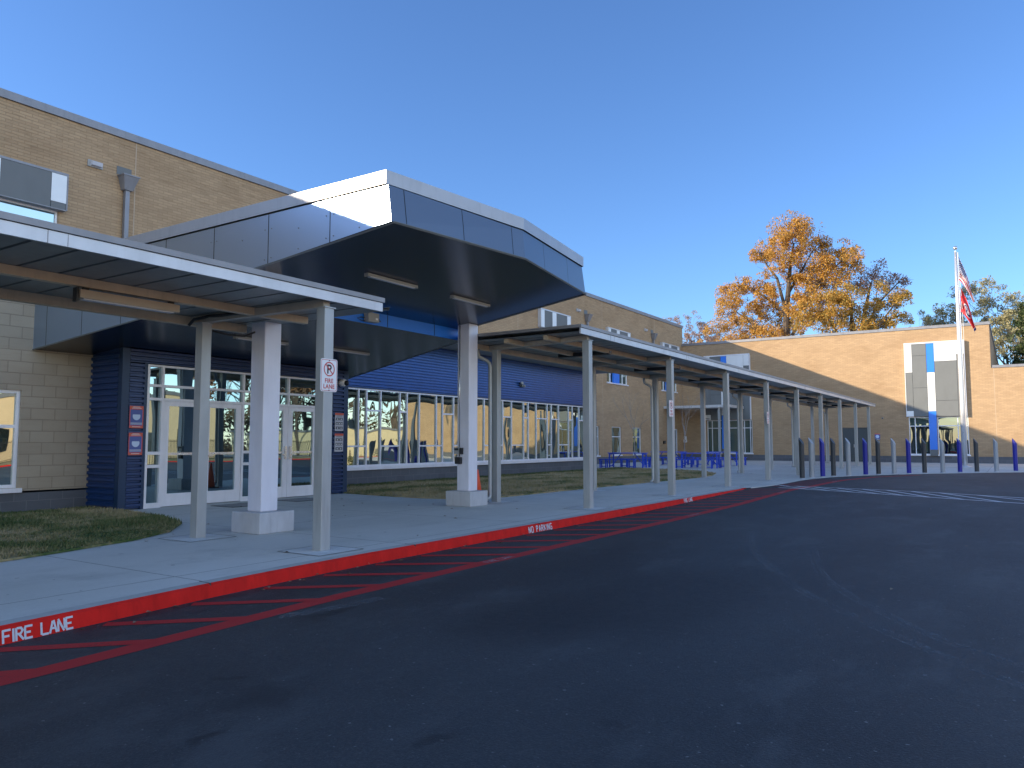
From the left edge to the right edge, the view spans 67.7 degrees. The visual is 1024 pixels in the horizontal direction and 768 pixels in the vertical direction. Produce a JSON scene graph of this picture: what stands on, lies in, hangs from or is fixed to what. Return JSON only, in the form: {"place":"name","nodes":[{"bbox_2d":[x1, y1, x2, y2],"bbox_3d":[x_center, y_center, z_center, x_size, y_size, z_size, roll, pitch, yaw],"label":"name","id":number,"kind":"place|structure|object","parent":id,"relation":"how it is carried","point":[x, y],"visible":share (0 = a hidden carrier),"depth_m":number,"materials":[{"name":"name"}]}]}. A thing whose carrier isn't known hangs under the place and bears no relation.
{"place":"outdoors","nodes":[
{"label":"outdoors","id":0,"kind":"place"},
{"bbox_2d":[212,503,247,507],"bbox_3d":[-5.600,2.495,15.738,0.740,0.006,0.880,-3,-5,33],"label":"doormat","id":1,"kind":"object","parent":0,"point":[236,505],"visible":0.69,"depth_m":15.62,"materials":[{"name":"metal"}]},
{"bbox_2d":[277,498,312,501],"bbox_3d":[-4.751,2.606,17.210,0.740,0.006,0.880,-3,-5,33],"label":"doormat","id":2,"kind":"object","parent":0,"point":[301,499],"visible":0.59,"depth_m":17.24,"materials":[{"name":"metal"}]},
{"bbox_2d":[0,88,683,493],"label":"school building","id":3,"kind":"structure","parent":0,"point":[136,184],"depth_m":21.90,"materials":[{"name":"beige brick"}]},
{"bbox_2d":[0,155,68,222],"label":"window","id":4,"kind":"structure","parent":3,"relation":"in","point":[41,189],"depth_m":19.09,"materials":[{"name":"grey glass"}]},
{"bbox_2d":[87,159,102,169],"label":"wall light","id":5,"kind":"object","parent":3,"relation":"attached to","point":[94,164],"visible":1,"depth_m":20.46,"materials":[{"name":"white plastic"}]},
{"bbox_2d":[538,308,570,327],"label":"window","id":6,"kind":"structure","parent":3,"relation":"in","point":[546,318],"depth_m":40.35,"materials":[{"name":"white glass"}]},
{"bbox_2d":[596,426,600,456],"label":"slit window","id":7,"kind":"structure","parent":3,"relation":"in","point":[598,455],"depth_m":44.81,"materials":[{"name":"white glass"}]},
{"bbox_2d":[612,427,622,455],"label":"slit window","id":8,"kind":"structure","parent":3,"relation":"in","point":[616,441],"depth_m":46.95,"materials":[{"name":"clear glass"}]},
{"bbox_2d":[605,327,630,385],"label":"window","id":9,"kind":"structure","parent":3,"relation":"in","point":[612,378],"depth_m":47.11,"materials":[{"name":"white glass"}]},
{"bbox_2d":[633,428,641,455],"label":"slit window","id":10,"kind":"structure","parent":3,"relation":"in","point":[637,440],"depth_m":49.54,"materials":[{"name":"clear glass"}]},
{"bbox_2d":[660,342,679,392],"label":"window","id":11,"kind":"structure","parent":3,"relation":"in","point":[663,384],"depth_m":53.84,"materials":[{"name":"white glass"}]},
{"bbox_2d":[675,429,677,458],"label":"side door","id":12,"kind":"structure","parent":3,"relation":"in","point":[675,429],"depth_m":55.06,"materials":[{"name":"metal"}]},
{"bbox_2d":[0,472,1023,767],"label":"road","id":13,"kind":"structure","parent":0,"point":[708,640],"depth_m":5.06,"materials":[{"name":"black asphalt"}]},
{"bbox_2d":[0,488,745,645],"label":"kerb","id":14,"kind":"structure","parent":13,"relation":"on","point":[35,626],"depth_m":7.54,"materials":[{"name":"concrete"}]},
{"bbox_2d":[0,475,914,685],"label":"road marking","id":15,"kind":"object","parent":13,"relation":"on","point":[10,676],"visible":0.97,"depth_m":6.75,"materials":[{"name":"red paint"}]},
{"bbox_2d":[288,553,1022,687],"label":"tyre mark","id":16,"kind":"object","parent":13,"relation":"on","point":[804,594],"visible":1,"depth_m":6.43,"materials":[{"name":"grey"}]},
{"bbox_2d":[778,485,1023,503],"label":"crosswalk marking","id":17,"kind":"object","parent":13,"relation":"on","point":[906,493],"visible":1,"depth_m":19.48,"materials":[{"name":"white paint"}]},
{"bbox_2d":[0,460,1023,620],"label":"pavement","id":18,"kind":"structure","parent":0,"point":[44,583],"depth_m":10.89,"materials":[{"name":"concrete"}]},
{"bbox_2d":[0,505,181,561],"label":"lawn","id":19,"kind":"structure","parent":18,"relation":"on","point":[13,557],"depth_m":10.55,"materials":[{"name":"green plant"}]},
{"bbox_2d":[0,211,389,555],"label":"covered walkway","id":20,"kind":"structure","parent":18,"relation":"on","point":[46,263],"depth_m":9.05,"materials":[{"name":"metal"}]},
{"bbox_2d":[72,287,179,313],"bbox_3d":[-4.339,-0.927,8.645,0.120,0.160,1.190,-3,-5,33],"label":"walkway light","id":21,"kind":"object","parent":20,"relation":"attached to","point":[85,294],"visible":1,"depth_m":8.54,"materials":[{"name":"black paint"}]},
{"bbox_2d":[188,313,254,336],"bbox_3d":[-3.714,-0.831,10.630,1.186,0.236,1.015,-3,-5,33],"label":"power cable","id":22,"kind":"object","parent":20,"relation":"attached to","point":[208,316],"visible":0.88,"depth_m":10.53,"materials":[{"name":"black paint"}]},
{"bbox_2d":[320,358,336,391],"bbox_3d":[-2.227,-0.106,9.297,0.012,0.400,0.270,-3,-5,33],"label":"no parking sign","id":23,"kind":"object","parent":20,"relation":"attached to","point":[328,375],"visible":1,"depth_m":9.29,"materials":[{"name":"white metal"}]},
{"bbox_2d":[70,347,348,509],"bbox_3d":[-6.869,1.088,17.736,2.510,3.120,5.970,-3,-5,33],"label":"entrance vestibule","id":24,"kind":"object","parent":18,"relation":"on","point":[159,387],"visible":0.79,"depth_m":15.70,"materials":[{"name":"blue metal"}]},
{"bbox_2d":[128,433,142,454],"bbox_3d":[-7.296,1.161,14.796,0.012,0.430,0.280,-3,-5,33],"label":"poster","id":25,"kind":"object","parent":24,"relation":"attached to","point":[134,443],"visible":1,"depth_m":14.79,"materials":[{"name":"paper"}]},
{"bbox_2d":[129,406,143,427],"bbox_3d":[-7.297,0.642,14.836,0.012,0.430,0.280,-3,-5,33],"label":"poster","id":26,"kind":"object","parent":24,"relation":"attached to","point":[135,416],"visible":1,"depth_m":14.83,"materials":[{"name":"blue paper"}]},
{"bbox_2d":[160,401,193,506],"bbox_3d":[-6.785,1.425,15.701,0.060,2.110,0.930,-3,-5,33],"label":"door","id":27,"kind":"structure","parent":24,"relation":"in","point":[176,474],"depth_m":15.61,"materials":[{"name":"white glass"}]},
{"bbox_2d":[207,403,241,502],"bbox_3d":[-6.247,1.483,16.467,0.115,2.110,0.930,-3,-5,33],"label":"door","id":28,"kind":"structure","parent":24,"relation":"in","point":[224,441],"depth_m":16.54,"materials":[{"name":"white glass"}]},
{"bbox_2d":[277,407,287,497],"bbox_3d":[-5.528,1.565,17.559,0.115,2.110,0.905,-3,-5,33],"label":"door","id":29,"kind":"structure","parent":24,"relation":"in","point":[283,411],"depth_m":17.84,"materials":[{"name":"white glass"}]},
{"bbox_2d":[286,407,314,496],"bbox_3d":[-5.027,1.622,18.320,0.115,2.110,0.905,-3,-5,33],"label":"door","id":30,"kind":"structure","parent":24,"relation":"in","point":[301,421],"depth_m":18.31,"materials":[{"name":"white glass"}]},
{"bbox_2d":[334,434,342,451],"bbox_3d":[-4.363,1.477,19.253,0.010,0.450,0.290,-3,-5,33],"label":"poster","id":31,"kind":"object","parent":24,"relation":"attached to","point":[338,446],"visible":1,"depth_m":19.25,"materials":[{"name":"white paper"}]},
{"bbox_2d":[335,413,343,430],"bbox_3d":[-4.363,0.959,19.293,0.010,0.450,0.290,-3,-5,33],"label":"poster","id":32,"kind":"object","parent":24,"relation":"attached to","point":[339,419],"visible":1,"depth_m":19.29,"materials":[{"name":"white paper"}]},
{"bbox_2d":[338,379,348,386],"bbox_3d":[-4.261,-0.034,19.366,0.238,0.197,0.200,-3,-5,33],"label":"dome camera","id":33,"kind":"object","parent":24,"relation":"attached to","point":[342,382],"visible":1,"depth_m":19.31,"materials":[{"name":"black paint"}]},
{"bbox_2d":[0,300,608,511],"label":"block annex","id":34,"kind":"object","parent":18,"relation":"on","point":[45,403],"visible":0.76,"depth_m":14.44,"materials":[{"name":"beige brick"}]},
{"bbox_2d":[0,389,21,493],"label":"window","id":35,"kind":"structure","parent":34,"relation":"in","point":[9,399],"depth_m":14.06,"materials":[{"name":"clear glass"}]},
{"bbox_2d":[32,170,585,534],"bbox_3d":[-3.329,0.132,15.740,10.603,4.720,8.660,-3,-5,33],"label":"entrance canopy","id":36,"kind":"object","parent":18,"relation":"on","point":[438,246],"visible":0.81,"depth_m":11.69,"materials":[{"name":"metal"}]},
{"bbox_2d":[233,336,288,344],"bbox_3d":[-4.850,-0.839,14.800,0.086,0.055,1.240,-3,-5,33],"label":"soffit light","id":37,"kind":"object","parent":36,"relation":"attached to","point":[250,339],"visible":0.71,"depth_m":14.49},
{"bbox_2d":[333,348,369,354],"bbox_3d":[-3.546,-0.704,16.654,0.086,0.055,1.180,-3,-5,33],"label":"soffit light","id":38,"kind":"object","parent":36,"relation":"attached to","point":[349,351],"visible":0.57,"depth_m":16.63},
{"bbox_2d":[358,312,380,323],"bbox_3d":[-2.596,-1.219,13.996,0.130,0.170,0.621,-3,-5,33],"label":"junction box","id":39,"kind":"object","parent":36,"relation":"attached to","point":[371,317],"visible":0.91,"depth_m":13.94,"materials":[{"name":"black paint"}]},
{"bbox_2d":[364,273,417,288],"bbox_3d":[-1.903,-1.630,12.127,0.086,0.055,1.160,-3,-5,33],"label":"soffit light","id":40,"kind":"object","parent":36,"relation":"attached to","point":[390,280],"visible":1,"depth_m":12.06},
{"bbox_2d":[454,325,462,463],"bbox_3d":[-1.101,0.209,15.778,0.190,2.870,0.078,-3,-5,33],"label":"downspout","id":41,"kind":"object","parent":36,"relation":"attached to","point":[459,451],"depth_m":15.72,"materials":[{"name":"grey metal"}]},
{"bbox_2d":[450,295,489,307],"bbox_3d":[-0.750,-1.498,13.877,0.086,0.055,1.120,-3,-5,33],"label":"soffit light","id":42,"kind":"object","parent":36,"relation":"attached to","point":[474,302],"visible":1,"depth_m":13.82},
{"bbox_2d":[347,348,596,484],"bbox_3d":[-4.284,0.974,27.236,3.740,4.780,24.820,-3,-5,33],"label":"glazed annex","id":43,"kind":"object","parent":18,"relation":"on","point":[403,415],"visible":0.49,"depth_m":26.94,"materials":[{"name":"blue metal"}]},
{"bbox_2d":[347,387,582,466],"bbox_3d":[-1.243,1.724,28.611,0.096,2.400,18.755,-3,-5,33],"label":"window frame","id":44,"kind":"structure","parent":43,"relation":"in","point":[386,428],"depth_m":26.53,"materials":[{"name":"white metal"}]},
{"bbox_2d":[477,469,488,501],"bbox_3d":[-0.751,2.190,16.407,0.360,0.706,0.360,-3,-5,33],"label":"traffic cone","id":45,"kind":"object","parent":18,"relation":"on","point":[478,483],"visible":0.34,"depth_m":16.36,"materials":[{"name":"orange plastic"}]},
{"bbox_2d":[331,467,715,498],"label":"lawn","id":46,"kind":"structure","parent":18,"relation":"on","point":[502,495],"depth_m":22.95,"materials":[{"name":"plant"}]},
{"bbox_2d":[599,459,636,467],"bbox_3d":[5.279,3.974,38.207,1.900,0.440,0.300,-2,-5,27],"label":"picnic bench","id":47,"kind":"object","parent":18,"relation":"on","point":[601,466],"visible":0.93,"depth_m":38.09,"materials":[{"name":"blue metal"}]},
{"bbox_2d":[609,452,646,467],"bbox_3d":[5.878,3.858,38.734,1.900,0.750,0.746,-2,-5,25],"label":"picnic table","id":48,"kind":"object","parent":18,"relation":"on","point":[643,465],"visible":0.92,"depth_m":38.62,"materials":[{"name":"blue metal"}]},
{"bbox_2d":[619,458,650,466],"bbox_3d":[6.481,4.051,39.229,1.900,0.440,0.300,-2,-5,24],"label":"picnic bench","id":49,"kind":"object","parent":18,"relation":"on","point":[622,465],"visible":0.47,"depth_m":39.41,"materials":[{"name":"blue metal"}]},
{"bbox_2d":[613,385,660,465],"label":"sapling","id":50,"kind":"object","parent":18,"relation":"on","point":[632,424],"visible":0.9,"depth_m":41.25,"materials":[{"name":"brown plant"}]},
{"bbox_2d":[643,457,677,464],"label":"picnic bench","id":51,"kind":"object","parent":18,"relation":"on","point":[650,458],"visible":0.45,"depth_m":42.77,"materials":[{"name":"blue metal"}]},
{"bbox_2d":[659,451,685,463],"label":"picnic table","id":52,"kind":"object","parent":18,"relation":"on","point":[675,453],"visible":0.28,"depth_m":42.92,"materials":[{"name":"blue metal"}]},
{"bbox_2d":[477,324,875,509],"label":"covered walkway","id":53,"kind":"structure","parent":18,"relation":"on","point":[628,355],"depth_m":20.13,"materials":[{"name":"metal"}]},
{"bbox_2d":[558,351,611,357],"bbox_3d":[1.704,-0.716,17.948,1.360,0.120,0.120,-3,-5,33],"label":"walkway light","id":54,"kind":"object","parent":53,"relation":"attached to","point":[594,353],"visible":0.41,"depth_m":17.95,"materials":[{"name":"black paint"}]},
{"bbox_2d":[634,366,680,371],"bbox_3d":[4.103,-0.441,21.591,1.360,0.120,0.120,-3,-5,33],"label":"walkway light","id":55,"kind":"object","parent":53,"relation":"attached to","point":[654,369],"visible":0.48,"depth_m":21.58,"materials":[{"name":"black paint"}]},
{"bbox_2d":[669,400,672,416],"bbox_3d":[3.883,0.597,18.610,0.012,0.400,0.270,-3,-5,33],"label":"no parking sign","id":56,"kind":"object","parent":53,"relation":"attached to","point":[670,408],"visible":1,"depth_m":18.59,"materials":[{"name":"white metal"}]},
{"bbox_2d":[688,377,729,381],"bbox_3d":[6.502,-0.166,25.233,1.360,0.120,0.120,-3,-5,33],"label":"walkway light","id":57,"kind":"object","parent":53,"relation":"attached to","point":[706,379],"visible":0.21,"depth_m":25.21,"materials":[{"name":"black paint"}]},
{"bbox_2d":[729,386,762,388],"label":"walkway light","id":58,"kind":"object","parent":53,"relation":"attached to","point":[744,387],"visible":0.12,"depth_m":28.88,"materials":[{"name":"black paint"}]},
{"bbox_2d":[761,392,793,394],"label":"walkway light","id":59,"kind":"object","parent":53,"relation":"attached to","point":[774,393],"visible":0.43,"depth_m":32.46,"materials":[{"name":"black paint"}]},
{"bbox_2d":[786,397,816,399],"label":"walkway light","id":60,"kind":"object","parent":53,"relation":"attached to","point":[801,398],"visible":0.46,"depth_m":36.05,"materials":[{"name":"black paint"}]},
{"bbox_2d":[807,401,834,402],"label":"walkway light","id":61,"kind":"object","parent":53,"relation":"attached to","point":[823,402],"visible":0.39,"depth_m":39.65,"materials":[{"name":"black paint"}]},
{"bbox_2d":[662,457,694,464],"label":"picnic bench","id":62,"kind":"object","parent":18,"relation":"on","point":[688,463],"visible":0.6,"depth_m":43.24,"materials":[{"name":"blue metal"}]},
{"bbox_2d":[677,393,698,451],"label":"sapling","id":63,"kind":"object","parent":18,"relation":"on","point":[685,421],"visible":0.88,"depth_m":44.05,"materials":[{"name":"brown plant"}]},
{"bbox_2d":[675,459,713,468],"bbox_3d":[8.929,3.919,37.509,1.900,0.440,0.300,-2,-5,27],"label":"picnic bench","id":64,"kind":"object","parent":18,"relation":"on","point":[681,466],"visible":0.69,"depth_m":37.59,"materials":[{"name":"blue metal"}]},
{"bbox_2d":[680,453,720,467],"bbox_3d":[9.404,3.808,38.094,1.900,0.750,0.746,-2,-5,25],"label":"picnic table","id":65,"kind":"object","parent":18,"relation":"on","point":[716,463],"visible":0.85,"depth_m":37.93,"materials":[{"name":"blue metal"}]},
{"bbox_2d":[664,405,743,458],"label":"door canopy","id":66,"kind":"object","parent":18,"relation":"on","point":[718,407],"visible":0.64,"depth_m":51.37,"materials":[{"name":"grey metal"}]},
{"bbox_2d":[690,459,723,467],"bbox_3d":[9.960,4.003,38.612,1.900,0.440,0.300,-2,-5,24],"label":"picnic bench","id":67,"kind":"object","parent":18,"relation":"on","point":[697,465],"visible":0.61,"depth_m":38.72,"materials":[{"name":"blue metal"}]},
{"bbox_2d":[706,452,737,465],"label":"picnic table","id":68,"kind":"object","parent":18,"relation":"on","point":[723,452],"visible":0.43,"depth_m":41.97,"materials":[{"name":"blue metal"}]},
{"bbox_2d":[712,457,746,464],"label":"picnic bench","id":69,"kind":"object","parent":18,"relation":"on","point":[731,457],"visible":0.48,"depth_m":42.53,"materials":[{"name":"blue metal"}]},
{"bbox_2d":[799,438,805,478],"bbox_3d":[10.302,2.628,27.150,0.236,1.454,0.236,-3,-5,33],"label":"bollard","id":70,"kind":"object","parent":18,"relation":"on","point":[801,461],"visible":1,"depth_m":27.08,"materials":[{"name":"metal"}]},
{"bbox_2d":[808,438,814,477],"bbox_3d":[10.924,2.683,27.876,0.236,1.454,0.236,-3,-5,33],"label":"bollard","id":71,"kind":"object","parent":18,"relation":"on","point":[811,457],"visible":1,"depth_m":27.81,"materials":[{"name":"metal"}]},
{"bbox_2d":[819,438,825,476],"bbox_3d":[11.566,2.727,28.470,0.236,1.454,0.236,-3,-5,33],"label":"bollard","id":72,"kind":"object","parent":18,"relation":"on","point":[822,458],"visible":1,"depth_m":28.40,"materials":[{"name":"metal"}]},
{"bbox_2d":[830,438,835,475],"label":"bollard","id":73,"kind":"object","parent":18,"relation":"on","point":[833,458],"visible":0.9,"depth_m":28.95,"materials":[{"name":"metal"}]},
{"bbox_2d":[845,438,850,475],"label":"bollard","id":74,"kind":"object","parent":18,"relation":"on","point":[848,458],"visible":1,"depth_m":29.49,"materials":[{"name":"metal"}]},
{"bbox_2d":[681,321,1023,463],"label":"school wing","id":75,"kind":"structure","parent":18,"relation":"on","point":[905,380],"depth_m":49.03,"materials":[{"name":"beige brick"}]},
{"bbox_2d":[842,427,867,461],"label":"double door","id":76,"kind":"structure","parent":75,"relation":"in","point":[848,433],"depth_m":49.84,"materials":[{"name":"metal"}]},
{"bbox_2d":[862,438,868,474],"bbox_3d":[13.896,2.846,30.046,0.236,1.454,0.236,-3,-5,33],"label":"bollard","id":77,"kind":"object","parent":18,"relation":"on","point":[865,458],"visible":0.98,"depth_m":29.98,"materials":[{"name":"metal"}]},
{"bbox_2d":[875,438,880,473],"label":"bollard","id":78,"kind":"object","parent":18,"relation":"on","point":[878,458],"visible":1,"depth_m":30.45,"materials":[{"name":"metal"}]},
{"bbox_2d":[891,438,896,473],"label":"bollard","id":79,"kind":"object","parent":18,"relation":"on","point":[893,456],"visible":1,"depth_m":30.91,"materials":[{"name":"metal"}]},
{"bbox_2d":[905,438,911,473],"bbox_3d":[16.275,2.943,31.351,0.236,1.454,0.236,-3,-5,33],"label":"bollard","id":80,"kind":"object","parent":18,"relation":"on","point":[908,456],"visible":1,"depth_m":31.28,"materials":[{"name":"metal"}]},
{"bbox_2d":[921,438,926,472],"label":"bollard","id":81,"kind":"object","parent":18,"relation":"on","point":[924,457],"visible":0.88,"depth_m":31.64,"materials":[{"name":"metal"}]},
{"bbox_2d":[939,438,945,472],"bbox_3d":[18.101,3.001,32.124,0.236,1.454,0.236,-3,-5,33],"label":"bollard","id":82,"kind":"object","parent":18,"relation":"on","point":[942,457],"visible":1,"depth_m":32.06,"materials":[{"name":"metal"}]},
{"bbox_2d":[956,438,962,471],"bbox_3d":[19.052,3.030,32.515,0.236,1.454,0.236,-3,-5,33],"label":"bollard","id":83,"kind":"object","parent":18,"relation":"on","point":[959,456],"visible":1,"depth_m":32.45,"materials":[{"name":"metal"}]},
{"bbox_2d":[953,246,970,467],"bbox_3d":[22.981,-1.463,39.169,0.600,11.413,0.600,-3,-5,33],"label":"flagpole","id":84,"kind":"object","parent":18,"relation":"on","point":[963,422],"visible":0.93,"depth_m":39.02,"materials":[{"name":"metal"}]},
{"bbox_2d":[958,257,974,302],"bbox_3d":[23.284,-5.337,39.157,0.685,2.460,0.316,-3,-5,33],"label":"national flag","id":85,"kind":"object","parent":84,"relation":"attached to","point":[963,278],"visible":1,"depth_m":39.18,"materials":[{"name":"fabric"}]},
{"bbox_2d":[960,287,975,331],"bbox_3d":[23.285,-3.761,39.038,0.685,2.460,0.317,-3,-5,33],"label":"state flag","id":86,"kind":"object","parent":84,"relation":"attached to","point":[965,310],"visible":1,"depth_m":39.03,"materials":[{"name":"fabric"}]},
{"bbox_2d":[973,438,978,471],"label":"bollard","id":87,"kind":"object","parent":18,"relation":"on","point":[976,457],"visible":0.94,"depth_m":32.84,"materials":[{"name":"metal"}]},
{"bbox_2d":[993,439,999,471],"bbox_3d":[21.137,3.093,33.356,0.236,1.454,0.236,-3,-5,33],"label":"bollard","id":88,"kind":"object","parent":18,"relation":"on","point":[996,458],"visible":1,"depth_m":33.29,"materials":[{"name":"metal"}]},
{"bbox_2d":[1012,438,1017,470],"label":"bollard","id":89,"kind":"object","parent":18,"relation":"on","point":[1015,456],"visible":0.86,"depth_m":33.70,"materials":[{"name":"metal"}]},
{"bbox_2d":[0,0,1023,364],"label":"sky","id":90,"kind":"structure","parent":0,"point":[658,142],"materials":[{"name":"blue"}]},
{"label":"ground","id":91,"kind":"structure","parent":0,"visible":0},
{"bbox_2d":[663,310,750,342],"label":"bare tree","id":92,"kind":"object","parent":91,"relation":"on","point":[700,324],"visible":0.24,"depth_m":91.51,"materials":[{"name":"brown plant"}]},
{"bbox_2d":[682,322,733,343],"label":"bare tree","id":93,"kind":"object","parent":91,"relation":"on","point":[688,337],"visible":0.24,"depth_m":89.29,"materials":[{"name":"plant"}]},
{"bbox_2d":[695,315,754,342],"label":"bare tree","id":94,"kind":"object","parent":91,"relation":"on","point":[698,341],"visible":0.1,"depth_m":84.55,"materials":[{"name":"orange plant"}]},
{"bbox_2d":[703,210,864,340],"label":"oak tree","id":95,"kind":"object","parent":91,"relation":"on","point":[821,279],"visible":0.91,"depth_m":72.74,"materials":[{"name":"orange plant"}]},
{"bbox_2d":[789,278,914,428],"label":"maple tree","id":96,"kind":"object","parent":91,"relation":"on","point":[823,316],"visible":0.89,"depth_m":66.31,"materials":[{"name":"orange plant"}]},
{"bbox_2d":[829,258,913,330],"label":"brown tree","id":97,"kind":"object","parent":91,"relation":"on","point":[861,284],"visible":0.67,"depth_m":73.31,"materials":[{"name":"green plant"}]},
{"bbox_2d":[904,303,996,351],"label":"willow tree","id":98,"kind":"object","parent":91,"relation":"on","point":[927,318],"visible":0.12,"depth_m":76.35,"materials":[{"name":"green plant"}]},
{"bbox_2d":[922,275,1023,364],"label":"tree","id":99,"kind":"object","parent":91,"relation":"on","point":[982,302],"visible":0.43,"depth_m":72.30,"materials":[{"name":"green leaves"},{"name":"bark"}]},
{"bbox_2d":[961,290,1020,363],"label":"willow tree","id":100,"kind":"object","parent":91,"relation":"on","point":[1005,294],"visible":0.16,"depth_m":71.44,"materials":[{"name":"green plant"}]},
{"bbox_2d":[988,297,1023,364],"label":"willow tree","id":101,"kind":"object","parent":91,"relation":"on","point":[997,333],"visible":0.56,"depth_m":63.04,"materials":[{"name":"green plant"}]},
{"bbox_2d":[1003,301,1023,363],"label":"pine tree","id":102,"kind":"object","parent":91,"relation":"on","point":[1019,324],"visible":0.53,"depth_m":56.74,"materials":[{"name":"green plant"}]}
]}

